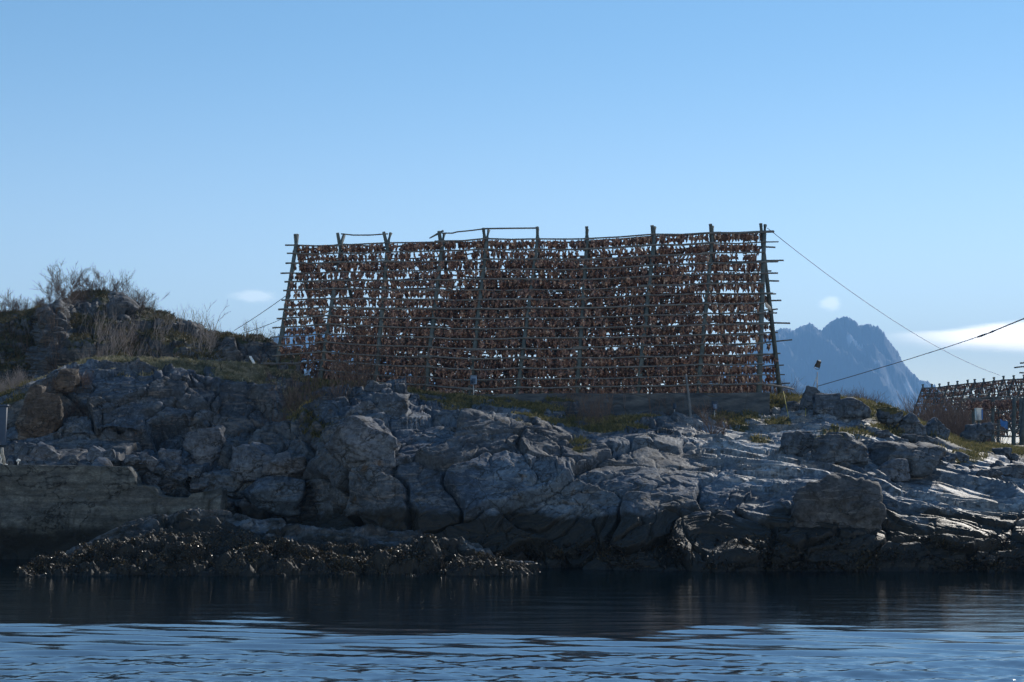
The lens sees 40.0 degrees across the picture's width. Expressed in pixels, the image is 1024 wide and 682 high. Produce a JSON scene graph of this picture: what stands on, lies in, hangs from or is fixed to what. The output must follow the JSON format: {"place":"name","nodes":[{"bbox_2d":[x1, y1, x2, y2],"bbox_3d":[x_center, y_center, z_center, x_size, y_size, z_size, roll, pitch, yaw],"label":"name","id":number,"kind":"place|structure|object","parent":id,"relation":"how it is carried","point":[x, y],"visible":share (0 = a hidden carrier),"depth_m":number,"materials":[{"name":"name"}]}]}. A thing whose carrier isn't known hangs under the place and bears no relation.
{"place":"outdoors","nodes":[
{"label":"outdoors","id":0,"kind":"place"},
{"bbox_2d":[0,288,304,384],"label":"hill","id":1,"kind":"structure","parent":0,"point":[126,308],"depth_m":67.86,"materials":[{"name":"plant"}]},
{"bbox_2d":[0,288,28,312],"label":"bare tree","id":2,"kind":"object","parent":1,"relation":"on","point":[15,306],"visible":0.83,"depth_m":79.14,"materials":[{"name":"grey plant"}]},
{"bbox_2d":[29,273,68,303],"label":"bare tree","id":3,"kind":"object","parent":1,"relation":"on","point":[50,290],"visible":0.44,"depth_m":71.54,"materials":[{"name":"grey plant"}]},
{"bbox_2d":[46,285,69,300],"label":"bare shrub","id":4,"kind":"object","parent":1,"relation":"on","point":[62,295],"visible":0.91,"depth_m":70.39,"materials":[{"name":"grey plant"}]},
{"bbox_2d":[40,258,93,306],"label":"bare tree","id":5,"kind":"object","parent":1,"relation":"on","point":[58,283],"visible":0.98,"depth_m":70.70,"materials":[{"name":"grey plant"}]},
{"bbox_2d":[58,267,93,301],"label":"bare tree","id":6,"kind":"object","parent":1,"relation":"on","point":[82,288],"visible":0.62,"depth_m":74.10,"materials":[{"name":"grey plant"}]},
{"bbox_2d":[92,306,109,335],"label":"bare shrub","id":7,"kind":"object","parent":1,"relation":"on","point":[100,321],"visible":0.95,"depth_m":67.15,"materials":[{"name":"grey plant"}]},
{"bbox_2d":[80,264,132,290],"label":"bare tree","id":8,"kind":"object","parent":1,"relation":"on","point":[103,281],"visible":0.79,"depth_m":75.90,"materials":[{"name":"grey plant"}]},
{"bbox_2d":[99,327,121,355],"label":"bare shrub","id":9,"kind":"object","parent":1,"relation":"on","point":[110,343],"visible":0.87,"depth_m":64.59,"materials":[{"name":"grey plant"}]},
{"bbox_2d":[109,332,125,355],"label":"bare shrub","id":10,"kind":"object","parent":1,"relation":"on","point":[117,344],"visible":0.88,"depth_m":64.81,"materials":[{"name":"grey plant"}]},
{"bbox_2d":[111,267,136,292],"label":"bare tree","id":11,"kind":"object","parent":1,"relation":"on","point":[120,283],"visible":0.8,"depth_m":76.16,"materials":[{"name":"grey plant"}]},
{"bbox_2d":[120,316,137,343],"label":"bare shrub","id":12,"kind":"object","parent":1,"relation":"on","point":[126,332],"visible":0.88,"depth_m":66.81,"materials":[{"name":"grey plant"}]},
{"bbox_2d":[115,328,143,357],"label":"bare shrub","id":13,"kind":"object","parent":1,"relation":"on","point":[124,351],"visible":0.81,"depth_m":64.44,"materials":[{"name":"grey plant"}]},
{"bbox_2d":[116,283,154,312],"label":"bare tree","id":14,"kind":"object","parent":1,"relation":"on","point":[148,298],"visible":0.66,"depth_m":74.39,"materials":[{"name":"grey plant"}]},
{"bbox_2d":[131,285,168,309],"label":"bare tree","id":15,"kind":"object","parent":1,"relation":"on","point":[135,290],"visible":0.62,"depth_m":75.58,"materials":[{"name":"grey plant"}]},
{"bbox_2d":[203,324,216,349],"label":"bare shrub","id":16,"kind":"object","parent":1,"relation":"on","point":[212,339],"visible":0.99,"depth_m":65.89,"materials":[{"name":"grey plant"}]},
{"bbox_2d":[193,299,230,337],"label":"bare tree","id":17,"kind":"object","parent":1,"relation":"on","point":[198,325],"visible":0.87,"depth_m":71.87,"materials":[{"name":"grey plant"}]},
{"bbox_2d":[273,326,435,383],"bbox_3d":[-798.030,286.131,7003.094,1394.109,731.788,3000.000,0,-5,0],"label":"mountain","id":18,"kind":"structure","parent":0,"point":[307,345],"depth_m":6787.12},
{"bbox_2d":[0,559,1023,681],"bbox_3d":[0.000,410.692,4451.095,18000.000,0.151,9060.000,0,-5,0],"label":"sea water","id":19,"kind":"structure","parent":0,"point":[570,624],"depth_m":26.95,"materials":[{"name":"blue liquid"}]},
{"bbox_2d":[19,507,537,575],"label":"skerry","id":20,"kind":"structure","parent":19,"relation":"in","point":[192,520],"depth_m":41.48,"materials":[{"name":"stone"}]},
{"bbox_2d":[17,527,540,575],"bbox_3d":[-6.808,6.483,41.618,15.355,1.830,3.513,0,-5,0],"label":"seaweed","id":21,"kind":"object","parent":20,"relation":"on","point":[195,544],"visible":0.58,"depth_m":41.12,"materials":[{"name":"plant"}]},
{"bbox_2d":[0,357,1023,571],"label":"rocky shore","id":22,"kind":"structure","parent":0,"point":[485,469],"depth_m":47.48,"materials":[{"name":"stone"}]},
{"bbox_2d":[0,405,8,444],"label":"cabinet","id":23,"kind":"object","parent":22,"relation":"on","point":[3,423],"visible":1,"depth_m":49.88,"materials":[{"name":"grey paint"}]},
{"bbox_2d":[0,455,15,464],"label":"rubble stone","id":24,"kind":"object","parent":22,"relation":"on","point":[9,459],"visible":0.59,"depth_m":49.54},
{"bbox_2d":[6,365,35,388],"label":"bare shrub","id":25,"kind":"object","parent":22,"relation":"on","point":[18,380],"visible":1,"depth_m":55.03,"materials":[{"name":"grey plant"}]},
{"bbox_2d":[13,442,35,464],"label":"rubble stone","id":26,"kind":"object","parent":22,"relation":"on","point":[24,448],"visible":0.53,"depth_m":49.80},
{"bbox_2d":[16,454,33,462],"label":"rubble stone","id":27,"kind":"object","parent":22,"relation":"on","point":[23,457],"visible":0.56,"depth_m":49.34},
{"bbox_2d":[15,384,45,439],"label":"boulder","id":28,"kind":"object","parent":22,"relation":"on","point":[34,391],"visible":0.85,"depth_m":52.96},
{"bbox_2d":[21,392,64,437],"bbox_3d":[-17.633,2.901,53.106,1.463,1.916,0.950,0,-5,0],"label":"boulder","id":29,"kind":"object","parent":22,"relation":"on","point":[44,415],"visible":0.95,"depth_m":52.74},
{"bbox_2d":[29,442,60,461],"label":"rubble stone","id":30,"kind":"object","parent":22,"relation":"on","point":[41,451],"visible":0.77,"depth_m":49.64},
{"bbox_2d":[53,368,79,395],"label":"boulder","id":31,"kind":"object","parent":22,"relation":"on","point":[67,383],"visible":0.99,"depth_m":54.35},
{"bbox_2d":[62,455,79,464],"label":"rubble stone","id":32,"kind":"object","parent":22,"relation":"on","point":[74,459],"visible":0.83,"depth_m":49.48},
{"bbox_2d":[78,369,92,388],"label":"bare shrub","id":33,"kind":"object","parent":22,"relation":"on","point":[87,379],"visible":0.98,"depth_m":54.86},
{"bbox_2d":[86,445,103,462],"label":"rubble stone","id":34,"kind":"object","parent":22,"relation":"on","point":[93,453],"visible":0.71,"depth_m":49.65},
{"bbox_2d":[103,449,115,462],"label":"rubble stone","id":35,"kind":"object","parent":22,"relation":"on","point":[110,454],"visible":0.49,"depth_m":49.65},
{"bbox_2d":[0,465,226,558],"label":"sea wall","id":36,"kind":"structure","parent":22,"relation":"on","point":[49,510],"depth_m":48.04,"materials":[{"name":"concrete"}]},
{"bbox_2d":[0,447,7,464],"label":"mooring stake","id":37,"kind":"object","parent":36,"relation":"on","point":[2,456],"visible":1,"depth_m":48.55,"materials":[{"name":"grey wood"}]},
{"bbox_2d":[129,456,140,465],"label":"rubble stone","id":38,"kind":"object","parent":36,"relation":"on","point":[134,460],"visible":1,"depth_m":49.30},
{"bbox_2d":[140,453,159,471],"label":"rubble stone","id":39,"kind":"object","parent":22,"relation":"on","point":[152,463],"visible":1,"depth_m":49.47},
{"bbox_2d":[143,475,160,485],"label":"rubble stone","id":40,"kind":"object","parent":22,"relation":"on","point":[154,480],"visible":0.82,"depth_m":49.89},
{"bbox_2d":[158,448,181,463],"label":"boulder","id":41,"kind":"object","parent":22,"relation":"on","point":[174,455],"visible":0.79,"depth_m":50.44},
{"bbox_2d":[36,354,304,408],"bbox_3d":[-14.655,1.898,60.424,12.603,2.857,9.808,0,-5,0],"label":"heath","id":42,"kind":"object","parent":22,"relation":"on","point":[247,371],"visible":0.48,"depth_m":59.29,"materials":[{"name":"plant"}]},
{"bbox_2d":[165,485,176,495],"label":"boulder","id":43,"kind":"object","parent":22,"relation":"on","point":[171,491],"visible":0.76,"depth_m":50.27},
{"bbox_2d":[170,471,186,484],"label":"rubble stone","id":44,"kind":"object","parent":22,"relation":"on","point":[178,477],"visible":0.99,"depth_m":49.82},
{"bbox_2d":[163,458,181,478],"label":"rubble stone","id":45,"kind":"object","parent":44,"relation":"on","point":[173,467],"visible":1,"depth_m":49.82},
{"bbox_2d":[187,464,205,478],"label":"rubble stone","id":46,"kind":"object","parent":22,"relation":"on","point":[195,471],"visible":1,"depth_m":50.07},
{"bbox_2d":[189,483,207,492],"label":"rubble stone","id":47,"kind":"object","parent":22,"relation":"on","point":[197,487],"visible":1,"depth_m":50.07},
{"bbox_2d":[190,474,209,490],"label":"rubble stone","id":48,"kind":"object","parent":22,"relation":"on","point":[203,480],"visible":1,"depth_m":50.18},
{"bbox_2d":[183,425,225,465],"bbox_3d":[-11.212,3.933,51.549,1.574,1.691,1.124,0,-5,0],"label":"boulder","id":49,"kind":"object","parent":22,"relation":"on","point":[202,446],"visible":0.93,"depth_m":51.14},
{"bbox_2d":[229,442,274,480],"bbox_3d":[-9.184,4.306,50.293,1.695,1.409,1.058,0,-5,0],"label":"boulder","id":50,"kind":"object","parent":22,"relation":"on","point":[246,463],"visible":0.88,"depth_m":49.90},
{"bbox_2d":[239,475,308,516],"bbox_3d":[-8.398,5.444,49.962,2.542,1.588,2.113,0,-5,0],"label":"boulder","id":51,"kind":"object","parent":22,"relation":"on","point":[283,496],"visible":0.91,"depth_m":49.13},
{"bbox_2d":[253,341,295,387],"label":"bare shrub","id":52,"kind":"object","parent":22,"relation":"on","point":[278,369],"visible":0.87,"depth_m":57.62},
{"bbox_2d":[263,362,300,364],"bbox_3d":[-10.170,1.002,62.373,0.116,0.217,2.400,-3,-6,33],"label":"loose pole","id":53,"kind":"object","parent":22,"relation":"on","point":[270,363],"visible":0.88,"depth_m":62.10,"materials":[{"name":"grey wood"}]},
{"bbox_2d":[261,451,307,477],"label":"boulder","id":54,"kind":"object","parent":22,"relation":"on","point":[287,463],"visible":0.89,"depth_m":49.61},
{"bbox_2d":[269,371,314,407],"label":"bare shrub","id":55,"kind":"object","parent":22,"relation":"on","point":[289,388],"visible":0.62,"depth_m":56.13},
{"bbox_2d":[278,341,316,393],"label":"bare shrub","id":56,"kind":"object","parent":22,"relation":"on","point":[305,377],"visible":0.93,"depth_m":58.66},
{"bbox_2d":[266,374,329,420],"bbox_3d":[-8.058,2.085,53.180,1.993,1.937,2.616,3,-6,-30],"label":"bare shrub","id":57,"kind":"object","parent":22,"relation":"on","point":[298,395],"visible":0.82,"depth_m":53.34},
{"bbox_2d":[299,378,324,399],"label":"bare shrub","id":58,"kind":"object","parent":22,"relation":"on","point":[311,396],"visible":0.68,"depth_m":54.04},
{"bbox_2d":[308,350,323,395],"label":"bare shrub","id":59,"kind":"object","parent":22,"relation":"on","point":[314,372],"visible":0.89,"depth_m":59.09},
{"bbox_2d":[294,323,343,392],"bbox_3d":[-8.159,0.793,59.481,1.259,3.249,2.540,5,-7,-42],"label":"bare shrub","id":60,"kind":"object","parent":22,"relation":"on","point":[317,359],"visible":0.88,"depth_m":59.06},
{"bbox_2d":[317,374,352,399],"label":"bare shrub","id":61,"kind":"object","parent":22,"relation":"on","point":[333,390],"visible":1,"depth_m":52.48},
{"bbox_2d":[327,346,355,396],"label":"bare shrub","id":62,"kind":"object","parent":22,"relation":"on","point":[343,374],"visible":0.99,"depth_m":52.77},
{"bbox_2d":[335,317,366,386],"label":"bare shrub","id":63,"kind":"object","parent":22,"relation":"on","point":[355,356],"visible":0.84,"depth_m":59.43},
{"bbox_2d":[328,343,391,388],"bbox_3d":[-6.154,1.162,55.151,2.855,2.030,1.941,0,-5,1],"label":"bare shrub","id":64,"kind":"object","parent":22,"relation":"on","point":[361,375],"visible":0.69,"depth_m":55.20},
{"bbox_2d":[325,415,398,467],"bbox_3d":[-5.074,3.493,47.952,2.624,1.891,2.252,0,-5,0],"label":"boulder","id":65,"kind":"object","parent":22,"relation":"on","point":[356,440],"visible":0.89,"depth_m":47.10,"materials":[{"name":"stone"}]},
{"bbox_2d":[331,327,394,387],"bbox_3d":[-6.164,0.716,59.538,2.858,3.046,1.151,4,-7,-37],"label":"bare shrub","id":66,"kind":"object","parent":22,"relation":"on","point":[359,360],"visible":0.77,"depth_m":59.12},
{"bbox_2d":[345,400,381,417],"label":"boulder","id":67,"kind":"object","parent":22,"relation":"on","point":[362,407],"visible":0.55,"depth_m":50.05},
{"bbox_2d":[335,328,395,385],"bbox_3d":[-6.154,0.677,59.134,2.416,2.770,1.654,2,-6,-25],"label":"bare shrub","id":68,"kind":"object","parent":22,"relation":"on","point":[365,361],"visible":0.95,"depth_m":59.25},
{"bbox_2d":[372,392,409,415],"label":"boulder","id":69,"kind":"object","parent":22,"relation":"on","point":[395,403],"visible":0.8,"depth_m":50.31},
{"bbox_2d":[384,323,442,389],"bbox_3d":[-4.312,0.837,61.393,2.475,3.330,1.299,-2,-5,17],"label":"bare shrub","id":70,"kind":"object","parent":22,"relation":"on","point":[416,360],"visible":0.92,"depth_m":61.53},
{"bbox_2d":[470,375,476,394],"bbox_3d":[-1.648,2.144,60.397,0.308,1.336,0.222,0,-5,0],"label":"power box","id":71,"kind":"object","parent":22,"relation":"on","point":[473,380],"visible":0.92,"depth_m":60.36,"materials":[{"name":"metal"}]},
{"bbox_2d":[0,374,1023,463],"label":"grass","id":72,"kind":"structure","parent":22,"relation":"on","point":[975,446],"depth_m":56.95,"materials":[{"name":"plant"}]},
{"bbox_2d":[270,223,793,393],"bbox_3d":[0.909,-0.987,66.091,24.052,8.879,7.256,-1,-5,11],"label":"drying rack","id":73,"kind":"object","parent":22,"relation":"on","point":[764,272],"visible":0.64,"depth_m":64.67,"materials":[{"name":"brown wood"}]},
{"bbox_2d":[279,233,1023,434],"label":"cod heads","id":74,"kind":"object","parent":73,"relation":"attached to","point":[986,404],"visible":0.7,"depth_m":65.04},
{"bbox_2d":[767,228,997,374],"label":"guy wire","id":75,"kind":"object","parent":73,"relation":"attached to","point":[869,304],"visible":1,"depth_m":78.88,"materials":[{"name":"metal"}]},
{"bbox_2d":[819,318,1023,385],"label":"cable","id":76,"kind":"object","parent":73,"relation":"attached to","point":[936,350],"visible":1,"depth_m":54.31,"materials":[{"name":"metal"}]},
{"bbox_2d":[570,380,601,416],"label":"bare shrub","id":77,"kind":"object","parent":22,"relation":"on","point":[588,401],"visible":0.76,"depth_m":59.54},
{"bbox_2d":[573,399,608,425],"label":"bare shrub","id":78,"kind":"object","parent":22,"relation":"on","point":[597,415],"visible":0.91,"depth_m":54.76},
{"bbox_2d":[573,376,628,420],"bbox_3d":[3.511,2.318,56.527,1.856,1.938,2.412,4,-7,-37],"label":"bare shrub","id":79,"kind":"object","parent":22,"relation":"on","point":[599,404],"visible":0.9,"depth_m":56.35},
{"bbox_2d":[447,392,769,416],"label":"foundation wall","id":80,"kind":"structure","parent":22,"relation":"on","point":[634,403],"depth_m":60.52,"materials":[{"name":"concrete"}]},
{"bbox_2d":[685,374,691,416],"bbox_3d":[7.243,2.531,57.553,0.141,2.520,2.176,0,-5,1],"label":"leaning pole","id":81,"kind":"object","parent":22,"relation":"on","point":[689,400],"visible":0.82,"depth_m":57.80,"materials":[{"name":"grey wood"}]},
{"bbox_2d":[688,398,718,418],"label":"bare shrub","id":82,"kind":"object","parent":22,"relation":"on","point":[703,409],"visible":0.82,"depth_m":58.11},
{"bbox_2d":[685,405,738,433],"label":"bare shrub","id":83,"kind":"object","parent":22,"relation":"on","point":[711,429],"visible":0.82,"depth_m":54.79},
{"bbox_2d":[423,523,1023,571],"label":"seaweed","id":84,"kind":"object","parent":22,"relation":"on","point":[556,550],"visible":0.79,"depth_m":42.41,"materials":[{"name":"plant"}]},
{"bbox_2d":[786,401,799,410],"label":"boulder","id":85,"kind":"object","parent":22,"relation":"on","point":[792,405],"visible":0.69,"depth_m":59.27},
{"bbox_2d":[780,431,813,455],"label":"boulder","id":86,"kind":"object","parent":22,"relation":"on","point":[797,443],"visible":0.96,"depth_m":50.39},
{"bbox_2d":[798,385,823,409],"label":"boulder","id":87,"kind":"object","parent":22,"relation":"on","point":[807,396],"visible":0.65,"depth_m":58.56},
{"bbox_2d":[812,393,840,419],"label":"boulder","id":88,"kind":"object","parent":22,"relation":"on","point":[825,403],"visible":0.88,"depth_m":56.98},
{"bbox_2d":[791,472,886,531],"bbox_3d":[10.103,5.389,44.414,2.979,2.477,2.238,0,-5,0],"label":"boulder","id":89,"kind":"object","parent":22,"relation":"on","point":[843,501],"visible":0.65,"depth_m":43.46,"materials":[{"name":"stone"}]},
{"bbox_2d":[811,432,867,463],"bbox_3d":[11.528,3.846,49.822,2.035,1.276,1.532,0,-5,0],"label":"boulder","id":90,"kind":"object","parent":22,"relation":"on","point":[834,447],"visible":0.88,"depth_m":49.22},
{"bbox_2d":[838,397,870,419],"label":"boulder","id":91,"kind":"object","parent":22,"relation":"on","point":[850,408],"visible":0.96,"depth_m":56.63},
{"bbox_2d":[876,430,890,437],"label":"loose stone","id":92,"kind":"object","parent":22,"relation":"on","point":[884,433],"visible":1,"depth_m":54.55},
{"bbox_2d":[876,407,903,427],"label":"boulder","id":93,"kind":"object","parent":22,"relation":"on","point":[892,416],"visible":0.98,"depth_m":57.66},
{"bbox_2d":[878,458,909,481],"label":"boulder","id":94,"kind":"object","parent":22,"relation":"on","point":[896,469],"visible":0.94,"depth_m":48.99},
{"bbox_2d":[867,441,945,476],"bbox_3d":[14.160,4.225,50.471,2.746,1.314,2.406,-1,-5,11],"label":"boulder","id":95,"kind":"object","parent":22,"relation":"on","point":[923,458],"visible":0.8,"depth_m":49.80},
{"bbox_2d":[896,412,926,435],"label":"boulder","id":96,"kind":"object","parent":22,"relation":"on","point":[909,422],"visible":0.91,"depth_m":57.51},
{"bbox_2d":[902,434,935,443],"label":"boulder","id":97,"kind":"object","parent":22,"relation":"on","point":[913,438],"visible":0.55,"depth_m":54.21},
{"bbox_2d":[908,395,962,434],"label":"bare shrub","id":98,"kind":"object","parent":22,"relation":"on","point":[941,416],"visible":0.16,"depth_m":92.17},
{"bbox_2d":[924,417,949,440],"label":"boulder","id":99,"kind":"object","parent":22,"relation":"on","point":[934,423],"visible":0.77,"depth_m":59.05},
{"bbox_2d":[909,390,969,430],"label":"bare shrub","id":100,"kind":"object","parent":22,"relation":"on","point":[947,417],"visible":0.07,"depth_m":94.88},
{"bbox_2d":[941,453,956,463],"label":"loose stone","id":101,"kind":"object","parent":22,"relation":"on","point":[950,458],"visible":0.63,"depth_m":52.43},
{"bbox_2d":[919,395,1003,442],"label":"bare shrub","id":102,"kind":"object","parent":22,"relation":"on","point":[969,423],"visible":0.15,"depth_m":93.01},
{"bbox_2d":[955,452,968,462],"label":"loose stone","id":103,"kind":"object","parent":22,"relation":"on","point":[962,457],"visible":0.7,"depth_m":53.39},
{"bbox_2d":[945,402,987,435],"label":"bare shrub","id":104,"kind":"object","parent":22,"relation":"on","point":[960,420],"visible":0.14,"depth_m":92.28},
{"bbox_2d":[914,375,1023,434],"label":"drying rack","id":105,"kind":"object","parent":22,"relation":"on","point":[972,388],"visible":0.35,"depth_m":114.52,"materials":[{"name":"brown wood"}]},
{"bbox_2d":[926,392,1011,439],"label":"bare shrub","id":106,"kind":"object","parent":22,"relation":"on","point":[964,418],"visible":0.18,"depth_m":93.44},
{"bbox_2d":[960,422,993,442],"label":"boulder","id":107,"kind":"object","parent":22,"relation":"on","point":[981,432],"visible":0.76,"depth_m":63.44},
{"bbox_2d":[976,469,1003,480],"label":"boulder","id":108,"kind":"object","parent":22,"relation":"on","point":[991,474],"visible":0.58,"depth_m":49.90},
{"bbox_2d":[962,362,1023,445],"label":"drying rack","id":109,"kind":"object","parent":22,"relation":"on","point":[1013,436],"visible":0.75,"depth_m":85.08,"materials":[{"name":"brown wood"}]},
{"bbox_2d":[974,408,982,419],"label":"instrument box","id":110,"kind":"object","parent":109,"relation":"hanging from","point":[978,413],"visible":1,"depth_m":84.80,"materials":[{"name":"white paint"}]},
{"bbox_2d":[989,460,1004,467],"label":"loose stone","id":111,"kind":"object","parent":22,"relation":"on","point":[998,463],"visible":0.48,"depth_m":52.90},
{"bbox_2d":[992,447,1011,457],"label":"loose stone","id":112,"kind":"object","parent":22,"relation":"on","point":[1006,452],"visible":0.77,"depth_m":57.82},
{"bbox_2d":[990,463,1023,478],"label":"boulder","id":113,"kind":"object","parent":22,"relation":"on","point":[1014,470],"visible":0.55,"depth_m":50.82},
{"bbox_2d":[0,0,1023,443],"label":"sky","id":114,"kind":"structure","parent":0,"point":[184,144],"materials":[{"name":"blue"}]},
{"bbox_2d":[701,316,959,417],"bbox_3d":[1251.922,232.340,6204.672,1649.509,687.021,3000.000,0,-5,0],"label":"mountain","id":115,"kind":"structure","parent":0,"point":[843,347],"depth_m":5774.91,"materials":[{"name":"stone"}]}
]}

